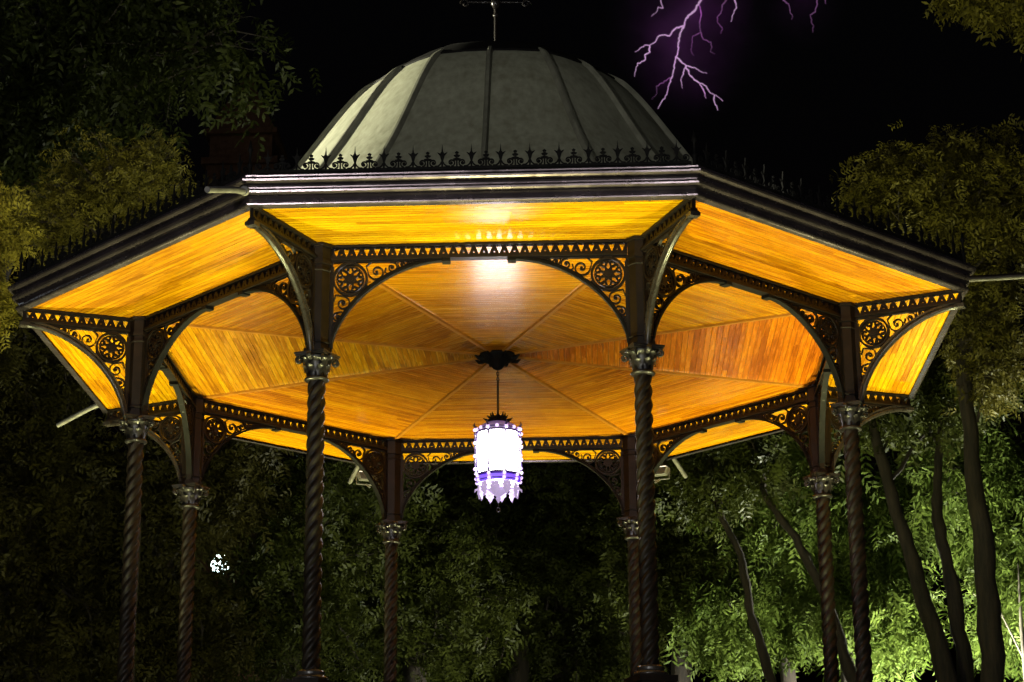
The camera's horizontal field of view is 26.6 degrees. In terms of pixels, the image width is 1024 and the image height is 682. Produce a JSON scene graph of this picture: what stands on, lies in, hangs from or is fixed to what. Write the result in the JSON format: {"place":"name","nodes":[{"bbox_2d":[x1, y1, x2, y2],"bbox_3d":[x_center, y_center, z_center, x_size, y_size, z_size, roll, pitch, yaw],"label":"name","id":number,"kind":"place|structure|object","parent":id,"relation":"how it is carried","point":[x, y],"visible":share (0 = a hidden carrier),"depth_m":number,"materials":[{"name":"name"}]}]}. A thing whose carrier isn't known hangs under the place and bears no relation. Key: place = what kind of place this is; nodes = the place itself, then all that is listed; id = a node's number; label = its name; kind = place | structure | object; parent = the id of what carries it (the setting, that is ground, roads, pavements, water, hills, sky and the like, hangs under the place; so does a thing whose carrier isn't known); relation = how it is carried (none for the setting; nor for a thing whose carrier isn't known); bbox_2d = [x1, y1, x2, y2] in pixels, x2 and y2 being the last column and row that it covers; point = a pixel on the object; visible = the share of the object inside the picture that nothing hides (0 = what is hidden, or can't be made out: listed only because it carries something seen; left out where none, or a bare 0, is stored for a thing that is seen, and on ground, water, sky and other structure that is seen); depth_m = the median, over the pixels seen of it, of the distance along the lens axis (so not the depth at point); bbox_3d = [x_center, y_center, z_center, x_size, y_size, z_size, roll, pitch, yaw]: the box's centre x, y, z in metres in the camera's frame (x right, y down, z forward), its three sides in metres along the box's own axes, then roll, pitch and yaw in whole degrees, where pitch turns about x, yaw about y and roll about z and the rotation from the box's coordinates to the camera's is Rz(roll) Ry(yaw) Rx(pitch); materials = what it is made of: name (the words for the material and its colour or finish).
{"place":"outdoors","nodes":[
{"label":"outdoors","id":0,"kind":"place"},
{"bbox_2d":[212,553,228,659],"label":"street lamp","id":1,"kind":"object","parent":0,"point":[217,570],"visible":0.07,"depth_m":46.52,"materials":[{"name":"metal"}]},
{"bbox_2d":[190,75,286,681],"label":"brick tower","id":2,"kind":"structure","parent":0,"point":[222,143],"depth_m":79.53,"materials":[{"name":"brick"}]},
{"bbox_2d":[0,0,1023,681],"label":"sky","id":3,"kind":"structure","parent":0,"point":[799,101],"materials":[{"name":"black"}]},
{"bbox_2d":[634,0,736,109],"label":"lightning bolt","id":4,"kind":"object","parent":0,"point":[688,15],"visible":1,"depth_m":458.87,"materials":[{"name":"purple"}]},
{"bbox_2d":[783,0,825,28],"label":"lightning bolt","id":5,"kind":"object","parent":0,"point":[810,14],"visible":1,"depth_m":460.31,"materials":[{"name":"purple"}]},
{"bbox_2d":[973,564,1023,680],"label":"sapling","id":6,"kind":"object","parent":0,"point":[1021,628],"visible":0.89,"depth_m":36.69,"materials":[{"name":"white plant"}]},
{"label":"ground","id":7,"kind":"structure","parent":0,"visible":0},
{"bbox_2d":[0,305,176,681],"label":"broadleaf tree","id":8,"kind":"object","parent":7,"relation":"on","point":[61,631],"visible":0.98,"depth_m":35.97,"materials":[{"name":"green plant"}]},
{"bbox_2d":[0,0,322,289],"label":"broadleaf tree","id":9,"kind":"object","parent":7,"relation":"on","point":[83,70],"visible":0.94,"depth_m":39.19,"materials":[{"name":"green plant"}]},
{"bbox_2d":[41,412,305,681],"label":"broadleaf tree","id":10,"kind":"object","parent":7,"relation":"on","point":[228,501],"visible":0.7,"depth_m":37.96,"materials":[{"name":"green plant"}]},
{"bbox_2d":[180,449,447,681],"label":"broadleaf tree","id":11,"kind":"object","parent":7,"relation":"on","point":[278,568],"visible":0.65,"depth_m":39.82,"materials":[{"name":"green plant"}]},
{"bbox_2d":[327,464,557,681],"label":"broadleaf tree","id":12,"kind":"object","parent":7,"relation":"on","point":[441,598],"visible":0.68,"depth_m":42.76,"materials":[{"name":"green plant"}]},
{"bbox_2d":[358,477,668,681],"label":"broadleaf tree","id":13,"kind":"object","parent":7,"relation":"on","point":[586,652],"visible":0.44,"depth_m":46.11,"materials":[{"name":"green plant"}]},
{"bbox_2d":[8,0,1023,681],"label":"bandstand","id":14,"kind":"structure","parent":7,"relation":"on","point":[386,278],"depth_m":22.46,"materials":[{"name":"yellow wood"}]},
{"bbox_2d":[473,370,522,511],"bbox_3d":[-0.154,1.091,23.950,0.549,1.636,0.550,-1,-17,2],"label":"hanging lantern","id":15,"kind":"object","parent":14,"relation":"hanging from","point":[497,455],"visible":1,"depth_m":23.73,"materials":[{"name":"glowing white glass"},{"name":"black painted metal"}]},
{"bbox_2d":[428,462,658,681],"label":"broadleaf tree","id":16,"kind":"object","parent":7,"relation":"on","point":[543,516],"visible":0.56,"depth_m":44.86,"materials":[{"name":"green plant"}]},
{"bbox_2d":[573,442,797,681],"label":"broadleaf tree","id":17,"kind":"object","parent":7,"relation":"on","point":[674,568],"visible":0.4,"depth_m":40.78,"materials":[{"name":"green plant"}]},
{"bbox_2d":[653,447,781,681],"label":"slim tree","id":18,"kind":"object","parent":7,"relation":"on","point":[704,499],"visible":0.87,"depth_m":35.17,"materials":[{"name":"green plant"}]},
{"bbox_2d":[656,434,823,681],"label":"pinnate tree","id":19,"kind":"object","parent":7,"relation":"on","point":[727,643],"visible":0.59,"depth_m":39.46,"materials":[{"name":"green plant"}]},
{"bbox_2d":[664,430,856,681],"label":"slim tree","id":20,"kind":"object","parent":7,"relation":"on","point":[742,450],"visible":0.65,"depth_m":35.25,"materials":[{"name":"green plant"}]},
{"bbox_2d":[738,421,959,681],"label":"pinnate tree","id":21,"kind":"object","parent":7,"relation":"on","point":[896,628],"visible":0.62,"depth_m":37.76,"materials":[{"name":"green plant"}]},
{"bbox_2d":[831,347,987,681],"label":"leaning tree","id":22,"kind":"object","parent":7,"relation":"on","point":[942,664],"visible":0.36,"depth_m":34.93,"materials":[{"name":"green plant"}]},
{"bbox_2d":[829,113,1023,681],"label":"leaning tree","id":23,"kind":"object","parent":7,"relation":"on","point":[967,191],"visible":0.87,"depth_m":34.29,"materials":[{"name":"green plant"}]},
{"bbox_2d":[877,415,1023,681],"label":"pinnate tree","id":24,"kind":"object","parent":7,"relation":"on","point":[1002,468],"visible":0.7,"depth_m":37.91,"materials":[{"name":"green plant"}]},
{"bbox_2d":[893,337,1023,681],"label":"leaning tree","id":25,"kind":"object","parent":7,"relation":"on","point":[964,659],"visible":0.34,"depth_m":35.10,"materials":[{"name":"green plant"}]},
{"bbox_2d":[921,0,1023,59],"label":"overhanging tree","id":26,"kind":"object","parent":7,"relation":"on","point":[989,14],"visible":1,"depth_m":32.89,"materials":[{"name":"green plant"}]},
{"label":"path","id":27,"kind":"structure","parent":0,"visible":0},
{"bbox_2d":[0,170,47,353],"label":"tree","id":28,"kind":"object","parent":27,"relation":"on","point":[10,243],"visible":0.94,"depth_m":30.72,"materials":[{"name":"green plant"}]},
{"bbox_2d":[3,118,211,681],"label":"olive tree","id":29,"kind":"object","parent":27,"relation":"on","point":[133,178],"visible":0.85,"depth_m":34.89,"materials":[{"name":"green plant"}]}
]}

